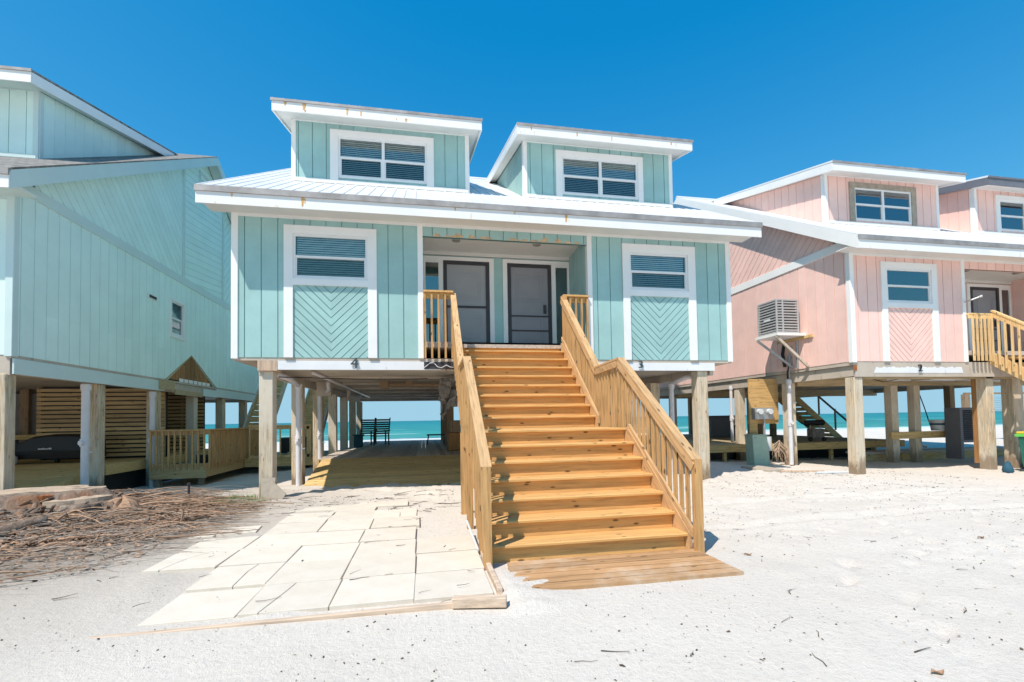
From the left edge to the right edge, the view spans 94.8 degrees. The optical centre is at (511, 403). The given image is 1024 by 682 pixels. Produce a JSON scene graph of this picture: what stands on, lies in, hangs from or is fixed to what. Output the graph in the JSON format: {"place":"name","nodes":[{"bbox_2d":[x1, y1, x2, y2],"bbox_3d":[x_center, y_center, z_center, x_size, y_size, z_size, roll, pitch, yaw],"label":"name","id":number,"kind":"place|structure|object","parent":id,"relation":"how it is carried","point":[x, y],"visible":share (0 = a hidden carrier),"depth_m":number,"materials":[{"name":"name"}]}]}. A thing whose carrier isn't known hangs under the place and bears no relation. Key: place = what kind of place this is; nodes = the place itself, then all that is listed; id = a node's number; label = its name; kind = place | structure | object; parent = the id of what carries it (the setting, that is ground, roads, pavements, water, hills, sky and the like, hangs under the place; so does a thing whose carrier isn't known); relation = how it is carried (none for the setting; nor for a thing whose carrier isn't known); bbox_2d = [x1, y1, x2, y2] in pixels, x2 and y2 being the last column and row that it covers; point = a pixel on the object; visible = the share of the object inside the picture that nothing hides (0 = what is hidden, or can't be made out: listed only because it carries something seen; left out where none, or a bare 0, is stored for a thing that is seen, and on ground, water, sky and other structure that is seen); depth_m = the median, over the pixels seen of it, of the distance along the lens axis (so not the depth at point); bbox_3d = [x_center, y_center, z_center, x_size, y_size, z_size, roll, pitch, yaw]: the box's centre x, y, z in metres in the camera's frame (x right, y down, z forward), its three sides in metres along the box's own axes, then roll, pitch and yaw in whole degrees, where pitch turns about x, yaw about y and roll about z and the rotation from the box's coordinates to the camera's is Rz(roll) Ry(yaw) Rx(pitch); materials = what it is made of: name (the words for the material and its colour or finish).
{"place":"outdoors","nodes":[
{"label":"outdoors","id":0,"kind":"place"},
{"bbox_2d":[0,426,1023,681],"bbox_3d":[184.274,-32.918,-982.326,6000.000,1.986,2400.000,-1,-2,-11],"label":"ground","id":1,"kind":"structure","parent":0,"point":[838,570],"depth_m":3.82,"materials":[{"name":"sand"}]},
{"bbox_2d":[0,516,47,536],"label":"log","id":2,"kind":"object","parent":1,"relation":"on","point":[21,524],"visible":0.86,"depth_m":6.41,"materials":[{"name":"wood"}]},
{"bbox_2d":[0,554,93,561],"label":"branch","id":3,"kind":"object","parent":1,"relation":"on","point":[3,560],"visible":0.68,"depth_m":5.42,"materials":[{"name":"brown plant"}]},
{"bbox_2d":[0,485,149,529],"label":"log","id":4,"kind":"object","parent":1,"relation":"on","point":[62,495],"visible":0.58,"depth_m":7.52,"materials":[{"name":"brown wood"}]},
{"bbox_2d":[0,539,166,556],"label":"branch","id":5,"kind":"object","parent":1,"relation":"on","point":[72,545],"visible":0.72,"depth_m":5.88,"materials":[{"name":"brown plant"}]},
{"bbox_2d":[46,534,145,541],"bbox_3d":[-5.546,1.791,6.317,1.202,0.087,0.074,-1,-2,-11],"label":"branch","id":6,"kind":"object","parent":1,"relation":"on","point":[66,538],"visible":0.66,"depth_m":6.27,"materials":[{"name":"brown wood"}]},
{"bbox_2d":[53,496,140,521],"bbox_3d":[-6.452,1.866,7.548,2.145,0.784,1.557,-1,-2,-11],"label":"log","id":7,"kind":"object","parent":1,"relation":"on","point":[126,501],"visible":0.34,"depth_m":7.39,"materials":[{"name":"brown wood"}]},
{"bbox_2d":[0,496,206,582],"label":"wood chips","id":8,"kind":"object","parent":1,"relation":"on","point":[13,543],"visible":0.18,"depth_m":6.04,"materials":[{"name":"wood"}]},
{"bbox_2d":[0,490,214,542],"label":"bark splinters","id":9,"kind":"object","parent":1,"relation":"on","point":[41,509],"visible":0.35,"depth_m":6.95,"materials":[{"name":"wood"}]},
{"bbox_2d":[14,449,207,490],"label":"deck","id":10,"kind":"structure","parent":1,"relation":"on","point":[123,473],"depth_m":11.60,"materials":[{"name":"brown wood"}]},
{"bbox_2d":[15,394,36,443],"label":"storage wall","id":11,"kind":"structure","parent":10,"relation":"on","point":[33,423],"depth_m":14.47,"materials":[{"name":"brown wood"}]},
{"bbox_2d":[15,434,106,462],"bbox_3d":[-12.118,1.178,12.461,2.000,0.747,0.772,-1,-2,-11],"label":"boat","id":12,"kind":"object","parent":10,"relation":"on","point":[56,447],"visible":0.59,"depth_m":12.16,"materials":[{"name":"black plastic"}]},
{"bbox_2d":[36,387,167,460],"bbox_3d":[-11.848,0.559,13.665,3.250,2.100,0.150,-1,-2,-11],"label":"slat screen","id":13,"kind":"object","parent":10,"relation":"on","point":[58,409],"visible":0.5,"depth_m":13.66,"materials":[{"name":"brown wood"}]},
{"bbox_2d":[168,392,204,451],"bbox_3d":[-11.549,0.796,16.502,1.380,2.400,0.130,-1,-2,-11],"label":"slat screen","id":14,"kind":"object","parent":10,"relation":"on","point":[176,412],"visible":0.31,"depth_m":16.47,"materials":[{"name":"brown wood"}]},
{"bbox_2d":[0,65,258,489],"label":"pale beach house","id":15,"kind":"structure","parent":1,"relation":"on","point":[115,254],"depth_m":10.98,"materials":[{"name":"teal"}]},
{"bbox_2d":[169,297,185,340],"bbox_3d":[-10.012,-2.511,14.074,0.075,1.160,0.860,-1,-2,-11],"label":"window","id":16,"kind":"structure","parent":15,"relation":"in","point":[177,324],"depth_m":14.13,"materials":[{"name":"glass"}]},
{"bbox_2d":[100,548,171,560],"bbox_3d":[-4.412,1.785,5.680,0.852,0.070,0.028,0,-2,-32],"label":"branch","id":17,"kind":"object","parent":1,"relation":"on","point":[130,552],"visible":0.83,"depth_m":5.58,"materials":[{"name":"brown plant"}]},
{"bbox_2d":[0,485,315,590],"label":"twig debris","id":18,"kind":"object","parent":1,"relation":"on","point":[113,531],"visible":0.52,"depth_m":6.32,"materials":[{"name":"wood"}]},
{"bbox_2d":[187,483,190,495],"bbox_3d":[-5.720,1.716,8.334,0.052,0.630,0.052,0,-2,-33],"label":"metal stake","id":19,"kind":"object","parent":1,"relation":"on","point":[188,484],"visible":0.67,"depth_m":8.32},
{"bbox_2d":[142,550,239,572],"bbox_3d":[-3.582,1.784,5.318,0.693,0.050,0.693,-1,-2,-10],"label":"paver","id":20,"kind":"object","parent":1,"relation":"on","point":[198,561],"visible":0.81,"depth_m":5.22,"materials":[{"name":"concrete"}]},
{"bbox_2d":[137,587,262,626],"bbox_3d":[-2.629,1.751,4.053,0.691,0.051,0.691,-1,-2,-10],"label":"paver","id":21,"kind":"object","parent":1,"relation":"on","point":[206,606],"visible":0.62,"depth_m":3.99,"materials":[{"name":"concrete"}]},
{"bbox_2d":[149,427,258,486],"bbox_3d":[-9.459,1.702,15.128,1.460,1.830,4.865,-1,-2,-11],"label":"side landing","id":22,"kind":"object","parent":1,"relation":"on","point":[228,449],"visible":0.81,"depth_m":12.94,"materials":[{"name":"brown wood"}]},
{"bbox_2d":[196,454,207,462],"bbox_3d":[-9.039,1.635,14.077,0.600,0.240,0.300,-1,-2,-11],"label":"crate","id":23,"kind":"object","parent":22,"relation":"on","point":[206,458],"visible":0.25,"depth_m":13.91,"materials":[{"name":"black plastic"}]},
{"bbox_2d":[242,380,287,427],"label":"side staircase","id":24,"kind":"structure","parent":22,"relation":"on","point":[281,387],"depth_m":19.61,"materials":[{"name":"brown wood"}]},
{"bbox_2d":[189,530,220,538],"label":"paver","id":25,"kind":"object","parent":1,"relation":"on","point":[210,536],"visible":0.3,"depth_m":6.43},
{"bbox_2d":[182,536,259,552],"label":"paver","id":26,"kind":"object","parent":1,"relation":"on","point":[233,543],"visible":0.6,"depth_m":5.99,"materials":[{"name":"concrete"}]},
{"bbox_2d":[186,562,285,592],"bbox_3d":[-2.751,1.754,4.762,0.684,0.051,0.684,-1,-2,-10],"label":"paver","id":27,"kind":"object","parent":1,"relation":"on","point":[239,577],"visible":0.79,"depth_m":4.67,"materials":[{"name":"concrete"}]},
{"bbox_2d":[206,493,270,502],"bbox_3d":[-5.176,1.784,8.818,1.280,0.174,1.038,-1,-2,-11],"label":"grass tuft","id":28,"kind":"object","parent":1,"relation":"on","point":[255,498],"visible":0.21,"depth_m":8.87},
{"bbox_2d":[216,525,261,535],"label":"paver","id":29,"kind":"object","parent":1,"relation":"on","point":[251,529],"visible":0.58,"depth_m":6.74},
{"bbox_2d":[218,545,301,566],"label":"paver","id":30,"kind":"object","parent":1,"relation":"on","point":[261,555],"visible":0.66,"depth_m":5.41,"materials":[{"name":"concrete"}]},
{"bbox_2d":[260,478,275,499],"bbox_3d":[-4.741,1.653,9.160,0.250,0.420,0.040,-1,-10,-11],"label":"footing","id":31,"kind":"object","parent":1,"relation":"on","point":[265,487],"visible":0.71,"depth_m":9.14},
{"bbox_2d":[88,601,451,638],"bbox_3d":[-1.721,1.715,3.708,2.852,0.110,0.045,-1,-2,-9],"label":"edging board","id":32,"kind":"object","parent":1,"relation":"on","point":[409,609],"visible":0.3,"depth_m":3.72,"materials":[{"name":"brown wood"}]},
{"bbox_2d":[269,480,285,499],"bbox_3d":[-4.535,1.669,9.122,0.300,0.400,0.040,-1,-12,-11],"label":"concrete tile","id":33,"kind":"object","parent":1,"relation":"on","point":[276,491],"visible":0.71,"depth_m":9.09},
{"bbox_2d":[244,532,312,548],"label":"paver","id":34,"kind":"object","parent":1,"relation":"on","point":[276,540],"visible":0.62,"depth_m":6.12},
{"bbox_2d":[237,579,341,617],"bbox_3d":[-1.927,1.721,4.173,0.690,0.050,0.690,-1,-2,-11],"label":"paver","id":35,"kind":"object","parent":1,"relation":"on","point":[315,596],"visible":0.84,"depth_m":4.10,"materials":[{"name":"concrete"}]},
{"bbox_2d":[244,424,339,466],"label":"boardwalk","id":36,"kind":"structure","parent":1,"relation":"on","point":[283,459],"depth_m":15.79,"materials":[{"name":"brown wood"}]},
{"bbox_2d":[281,437,306,452],"bbox_3d":[-8.185,1.542,17.651,0.800,0.570,0.600,-1,-2,-11],"label":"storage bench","id":37,"kind":"object","parent":36,"relation":"on","point":[285,444],"visible":0.34,"depth_m":17.32,"materials":[{"name":"black plastic"}]},
{"bbox_2d":[287,389,327,454],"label":"side staircase","id":38,"kind":"structure","parent":36,"relation":"on","point":[309,408],"depth_m":19.48,"materials":[{"name":"brown wood"}]},
{"bbox_2d":[264,521,325,534],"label":"paver","id":39,"kind":"object","parent":1,"relation":"on","point":[301,527],"visible":0.66,"depth_m":6.81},
{"bbox_2d":[278,512,334,523],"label":"paver","id":40,"kind":"object","parent":1,"relation":"on","point":[303,517],"visible":0.66,"depth_m":7.47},
{"bbox_2d":[264,558,351,585],"bbox_3d":[-2.070,1.745,4.863,0.688,0.050,0.688,-1,-2,-10],"label":"paver","id":41,"kind":"object","parent":1,"relation":"on","point":[310,571],"visible":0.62,"depth_m":4.81,"materials":[{"name":"concrete"}]},
{"bbox_2d":[288,506,341,511],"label":"paver","id":42,"kind":"object","parent":1,"relation":"on","point":[321,509],"visible":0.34,"depth_m":8.17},
{"bbox_2d":[287,543,359,562],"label":"paver","id":43,"kind":"object","parent":1,"relation":"on","point":[326,552],"visible":0.64,"depth_m":5.53,"materials":[{"name":"concrete"}]},
{"bbox_2d":[302,530,364,546],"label":"paver","id":44,"kind":"object","parent":1,"relation":"on","point":[333,537],"visible":0.7,"depth_m":6.20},
{"bbox_2d":[318,518,373,531],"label":"paver","id":45,"kind":"object","parent":1,"relation":"on","point":[345,525],"visible":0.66,"depth_m":6.91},
{"bbox_2d":[328,510,375,520],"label":"paver","id":46,"kind":"object","parent":1,"relation":"on","point":[348,515],"visible":0.64,"depth_m":7.64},
{"bbox_2d":[333,505,376,512],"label":"paver","id":47,"kind":"object","parent":1,"relation":"on","point":[344,509],"visible":0.52,"depth_m":8.19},
{"bbox_2d":[329,573,415,610],"bbox_3d":[-1.239,1.708,4.303,0.687,0.050,0.687,-1,-2,-10],"label":"paver","id":48,"kind":"object","parent":1,"relation":"on","point":[383,590],"visible":0.9,"depth_m":4.20,"materials":[{"name":"concrete"}]},
{"bbox_2d":[350,500,407,507],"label":"paver","id":49,"kind":"object","parent":1,"relation":"on","point":[385,504],"visible":0.76,"depth_m":8.57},
{"bbox_2d":[343,553,415,578],"bbox_3d":[-1.378,1.732,4.996,0.693,0.050,0.693,-1,-2,-11],"label":"paver","id":50,"kind":"object","parent":1,"relation":"on","point":[386,564],"visible":0.78,"depth_m":4.95,"materials":[{"name":"concrete"}]},
{"bbox_2d":[353,539,415,557],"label":"paver","id":51,"kind":"object","parent":1,"relation":"on","point":[375,548],"visible":0.76,"depth_m":5.66,"materials":[{"name":"concrete"}]},
{"bbox_2d":[359,527,415,542],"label":"paver","id":52,"kind":"object","parent":1,"relation":"on","point":[389,534],"visible":0.76,"depth_m":6.32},
{"bbox_2d":[372,508,416,518],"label":"paver","id":53,"kind":"object","parent":1,"relation":"on","point":[395,513],"visible":0.74,"depth_m":7.76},
{"bbox_2d":[371,515,419,528],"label":"paver","id":54,"kind":"object","parent":1,"relation":"on","point":[393,522],"visible":0.86,"depth_m":7.03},
{"bbox_2d":[416,535,475,555],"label":"paver","id":55,"kind":"object","parent":1,"relation":"on","point":[438,544],"visible":0.78,"depth_m":5.77,"materials":[{"name":"concrete"}]},
{"bbox_2d":[416,550,483,573],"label":"paver","id":56,"kind":"object","parent":1,"relation":"on","point":[448,561],"visible":0.76,"depth_m":5.07,"materials":[{"name":"concrete"}]},
{"bbox_2d":[304,439,597,487],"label":"under house deck","id":57,"kind":"structure","parent":1,"relation":"on","point":[434,462],"depth_m":12.60,"materials":[{"name":"wood"}]},
{"bbox_2d":[352,425,363,446],"bbox_3d":[-6.022,1.274,18.474,0.400,0.866,0.360,-1,-2,-11],"label":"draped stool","id":58,"kind":"object","parent":57,"relation":"on","point":[358,439],"visible":1,"depth_m":18.33,"materials":[{"name":"fabric"}]},
{"bbox_2d":[360,418,376,443],"bbox_3d":[-6.420,1.225,21.055,0.720,1.166,0.789,0,-2,-21],"label":"deck chair","id":59,"kind":"object","parent":57,"relation":"on","point":[364,430],"visible":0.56,"depth_m":20.80,"materials":[{"name":"black wood"}]},
{"bbox_2d":[370,418,390,445],"bbox_3d":[-5.613,1.179,20.092,0.720,1.166,0.789,0,-2,-31],"label":"deck chair","id":60,"kind":"object","parent":57,"relation":"on","point":[385,431],"visible":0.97,"depth_m":19.88,"materials":[{"name":"black wood"}]},
{"bbox_2d":[427,434,444,443],"bbox_3d":[-3.220,1.518,20.238,0.885,0.424,0.450,-1,-2,-11],"label":"bench","id":61,"kind":"object","parent":57,"relation":"on","point":[428,435],"visible":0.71,"depth_m":19.99,"materials":[{"name":"black wood"}]},
{"bbox_2d":[448,420,460,450],"bbox_3d":[-1.913,1.054,15.791,0.450,0.990,0.600,-1,-2,-11],"label":"crate","id":62,"kind":"object","parent":57,"relation":"on","point":[454,432],"visible":0.79,"depth_m":15.51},
{"bbox_2d":[414,568,493,603],"bbox_3d":[-0.564,1.704,4.421,0.687,0.051,0.687,-1,-2,-11],"label":"paver","id":63,"kind":"object","parent":1,"relation":"on","point":[440,586],"visible":0.76,"depth_m":4.35,"materials":[{"name":"concrete"}]},
{"bbox_2d":[466,520,478,550],"bbox_3d":[-0.493,1.620,5.831,0.030,0.190,0.857,-1,-2,-14],"label":"plastic pipe","id":64,"kind":"object","parent":1,"relation":"on","point":[473,537],"visible":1,"depth_m":5.76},
{"bbox_2d":[194,97,762,498],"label":"aqua beach house","id":65,"kind":"structure","parent":1,"relation":"on","point":[356,231],"depth_m":10.87,"materials":[{"name":"wood"}]},
{"bbox_2d":[283,224,376,357],"bbox_3d":[-3.682,-2.259,9.630,1.790,2.670,0.205,-1,-2,-11],"label":"window","id":66,"kind":"structure","parent":65,"relation":"in","point":[313,255],"depth_m":9.63,"materials":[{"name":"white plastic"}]},
{"bbox_2d":[330,129,433,186],"bbox_3d":[-3.087,-5.818,11.294,2.390,1.229,0.205,-1,-2,-11],"label":"window","id":67,"kind":"structure","parent":65,"relation":"in","point":[353,154],"depth_m":11.28,"materials":[{"name":"white plastic"}]},
{"bbox_2d":[423,255,494,342],"bbox_3d":[-1.267,-2.405,11.336,1.700,2.270,0.047,-1,-2,-11],"label":"door","id":68,"kind":"structure","parent":65,"relation":"in","point":[471,279],"depth_m":11.37,"materials":[{"name":"grey metal"}]},
{"bbox_2d":[502,259,568,342],"bbox_3d":[0.621,-2.426,11.684,1.700,2.270,0.062,-1,-2,-11],"label":"door","id":69,"kind":"structure","parent":65,"relation":"in","point":[532,290],"depth_m":11.69,"materials":[{"name":"grey metal"}]},
{"bbox_2d":[555,149,643,201],"bbox_3d":[2.274,-5.877,12.302,2.380,1.229,0.205,-1,-2,-11],"label":"window","id":70,"kind":"structure","parent":65,"relation":"in","point":[577,173],"depth_m":12.29,"materials":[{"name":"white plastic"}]},
{"bbox_2d":[622,243,697,359],"bbox_3d":[3.409,-2.337,10.962,1.820,2.670,0.205,-1,-2,-11],"label":"window","id":71,"kind":"structure","parent":65,"relation":"in","point":[647,270],"depth_m":10.97,"materials":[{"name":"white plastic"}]},
{"bbox_2d":[452,594,506,608],"bbox_3d":[-0.269,1.641,3.907,0.450,0.085,0.090,-1,-2,1],"label":"edging board","id":72,"kind":"object","parent":1,"relation":"on","point":[478,601],"visible":1,"depth_m":3.86,"materials":[{"name":"brown wood"}]},
{"bbox_2d":[481,551,502,593],"bbox_3d":[-0.218,1.685,4.750,0.050,0.090,1.171,-1,-2,-11],"label":"edging board","id":73,"kind":"object","parent":1,"relation":"on","point":[496,583],"visible":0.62,"depth_m":4.45,"materials":[{"name":"brown wood"}]},
{"bbox_2d":[0,471,1023,681],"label":"leaf litter","id":74,"kind":"object","parent":1,"relation":"on","point":[692,653],"visible":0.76,"depth_m":5.51,"materials":[{"name":"plant"}]},
{"bbox_2d":[49,471,1010,681],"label":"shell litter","id":75,"kind":"object","parent":1,"relation":"on","point":[713,536],"visible":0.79,"depth_m":6.01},
{"bbox_2d":[423,290,704,569],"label":"wide staircase","id":76,"kind":"structure","parent":1,"relation":"on","point":[568,390],"depth_m":6.43,"materials":[{"name":"brown wood"}]},
{"bbox_2d":[507,549,743,589],"bbox_3d":[1.100,1.682,4.808,2.222,0.034,0.838,-1,-2,-11],"label":"plank mat","id":77,"kind":"object","parent":1,"relation":"on","point":[575,573],"visible":0.82,"depth_m":4.72,"materials":[{"name":"brown wood"}]},
{"bbox_2d":[744,434,769,465],"bbox_3d":[7.473,1.419,14.351,0.599,0.965,0.400,-1,-2,-11],"label":"utility box","id":78,"kind":"object","parent":1,"relation":"on","point":[757,452],"visible":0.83,"depth_m":14.20,"materials":[{"name":"green metal"}]},
{"bbox_2d":[741,465,783,471],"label":"concrete slab","id":79,"kind":"structure","parent":1,"relation":"on","point":[764,468],"depth_m":12.57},
{"bbox_2d":[747,379,778,433],"bbox_3d":[7.911,0.564,14.653,1.050,2.680,0.390,-1,-2,-11],"label":"electric meter","id":80,"kind":"object","parent":1,"relation":"on","point":[763,401],"visible":0.92,"depth_m":14.71,"materials":[{"name":"brown wood"}]},
{"bbox_2d":[767,437,771,459],"bbox_3d":[7.931,1.436,14.569,0.195,0.830,0.200,-1,-2,-11],"label":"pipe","id":81,"kind":"object","parent":1,"relation":"on","point":[769,440],"visible":0.5,"depth_m":14.49,"materials":[{"name":"white plastic"}]},
{"bbox_2d":[641,434,904,461],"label":"under house deck","id":82,"kind":"structure","parent":1,"relation":"on","point":[724,449],"depth_m":16.91,"materials":[{"name":"brown wood"}]},
{"bbox_2d":[709,415,734,436],"bbox_3d":[9.895,1.054,22.129,1.700,1.000,0.800,-1,-2,-11],"label":"chest","id":83,"kind":"object","parent":82,"relation":"on","point":[719,426],"visible":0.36,"depth_m":21.73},
{"bbox_2d":[796,419,826,440],"bbox_3d":[10.911,0.941,17.284,1.190,0.874,0.300,-1,-2,-11],"label":"portable grill","id":84,"kind":"object","parent":82,"relation":"on","point":[814,433],"visible":0.98,"depth_m":17.22,"materials":[{"name":"black metal"}]},
{"bbox_2d":[781,470,824,471],"bbox_3d":[7.617,1.764,12.361,1.119,0.060,0.100,-1,-2,0],"label":"drift board","id":85,"kind":"object","parent":1,"relation":"on","point":[801,470],"visible":0.8,"depth_m":12.31,"materials":[{"name":"brown wood"}]},
{"bbox_2d":[778,396,846,436],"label":"staircase","id":86,"kind":"structure","parent":1,"relation":"on","point":[799,401],"depth_m":23.30,"materials":[{"name":"brown wood"}]},
{"bbox_2d":[628,160,1023,474],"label":"pink beach house","id":87,"kind":"structure","parent":1,"relation":"on","point":[888,277],"depth_m":13.79,"materials":[{"name":"wood"}]},
{"bbox_2d":[772,440,788,462],"bbox_3d":[8.238,1.554,14.473,0.608,0.876,0.302,-1,-2,-11],"label":"root tangle","id":88,"kind":"object","parent":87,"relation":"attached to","point":[779,446],"visible":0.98,"depth_m":14.44,"materials":[{"name":"brown wood"}]},
{"bbox_2d":[755,332,812,368],"bbox_3d":[7.955,-1.524,13.865,0.966,0.990,1.300,-1,-2,-11],"label":"wall bracket","id":89,"kind":"object","parent":87,"relation":"attached to","point":[783,339],"depth_m":13.68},
{"bbox_2d":[757,299,798,336],"bbox_3d":[7.879,-2.516,13.968,0.750,0.990,0.790,-1,-2,-11],"label":"air conditioner","id":90,"kind":"object","parent":89,"relation":"on","point":[776,315],"visible":0.97,"depth_m":13.65,"materials":[{"name":"white plastic"}]},
{"bbox_2d":[848,181,917,225],"bbox_3d":[11.148,-5.968,14.158,2.390,1.229,0.075,-1,-2,-11],"label":"window","id":91,"kind":"structure","parent":87,"relation":"in","point":[867,201],"depth_m":14.16,"materials":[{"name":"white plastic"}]},
{"bbox_2d":[880,261,940,361],"bbox_3d":[10.553,-2.429,12.494,1.790,2.630,0.075,-1,-2,-11],"label":"window","id":92,"kind":"structure","parent":87,"relation":"in","point":[903,284],"depth_m":12.52,"materials":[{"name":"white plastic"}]},
{"bbox_2d":[890,431,944,438],"bbox_3d":[13.870,0.994,15.322,3.700,0.220,0.060,-1,-2,-11],"label":"board rail","id":93,"kind":"object","parent":87,"relation":"attached to","point":[917,434],"visible":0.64,"depth_m":15.14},
{"bbox_2d":[928,420,944,430],"bbox_3d":[14.047,0.704,15.498,0.530,0.355,0.530,-1,-2,-11],"label":"bucket","id":94,"kind":"object","parent":93,"relation":"on","point":[937,425],"visible":0.77,"depth_m":15.36,"materials":[{"name":"plastic"}]},
{"bbox_2d":[966,283,1011,350],"bbox_3d":[14.845,-2.574,14.611,1.700,2.270,0.062,-1,-2,-11],"label":"door","id":95,"kind":"structure","parent":87,"relation":"in","point":[995,297],"depth_m":14.64,"materials":[{"name":"grey glass"}]},
{"bbox_2d":[966,310,1023,380],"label":"porch railing","id":96,"kind":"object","parent":87,"relation":"attached to","point":[1005,364],"depth_m":12.69,"materials":[{"name":"brown wood"}]},
{"bbox_2d":[995,195,1023,231],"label":"window","id":97,"kind":"structure","parent":87,"relation":"in","point":[1009,210],"depth_m":15.06,"materials":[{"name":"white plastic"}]},
{"bbox_2d":[816,471,848,473],"bbox_3d":[8.227,1.765,12.093,0.814,0.060,0.060,-1,-2,0],"label":"plastic pipe","id":98,"kind":"object","parent":1,"relation":"on","point":[829,472],"visible":1,"depth_m":12.07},
{"bbox_2d":[846,447,1003,461],"bbox_3d":[14.663,1.876,16.569,6.100,0.550,0.720,-1,-2,-11],"label":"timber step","id":99,"kind":"object","parent":1,"relation":"on","point":[928,454],"visible":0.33,"depth_m":16.17,"materials":[{"name":"brown wood"}]},
{"bbox_2d":[944,407,973,458],"bbox_3d":[14.672,0.933,15.113,1.300,1.620,0.450,-1,-2,-11],"label":"louvred cabinet","id":100,"kind":"object","parent":1,"relation":"on","point":[958,428],"visible":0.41,"depth_m":14.93,"materials":[{"name":"black plastic"}]},
{"bbox_2d":[961,392,1023,409],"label":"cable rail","id":101,"kind":"object","parent":1,"relation":"on","point":[965,400],"visible":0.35,"depth_m":26.10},
{"bbox_2d":[1002,461,1014,472],"bbox_3d":[12.884,1.670,12.228,0.227,0.353,0.232,-1,-2,-11],"label":"tarp bundle","id":102,"kind":"object","parent":1,"relation":"on","point":[1007,466],"visible":0.92,"depth_m":12.19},
{"bbox_2d":[1014,431,1023,468],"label":"wheelie bin","id":103,"kind":"object","parent":1,"relation":"on","point":[1019,435],"visible":1,"depth_m":12.47,"materials":[{"name":"green plastic"}]},
{"bbox_2d":[0,0,1023,423],"label":"sky","id":104,"kind":"structure","parent":0,"point":[763,91],"materials":[{"name":"blue"}]},
{"bbox_2d":[205,411,1002,446],"bbox_3d":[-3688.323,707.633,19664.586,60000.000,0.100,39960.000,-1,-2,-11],"label":"sea","id":105,"kind":"structure","parent":0,"point":[409,430],"depth_m":129.89,"materials":[{"name":"liquid"}]},
{"bbox_2d":[931,668,943,673],"bbox_3d":[2.541,1.602,2.812,0.098,0.032,0.043,-1,-2,-11],"label":"dry leaf","id":106,"kind":"object","parent":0,"point":[938,671],"visible":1,"depth_m":2.81,"materials":[{"name":"brown plant"}]}
]}

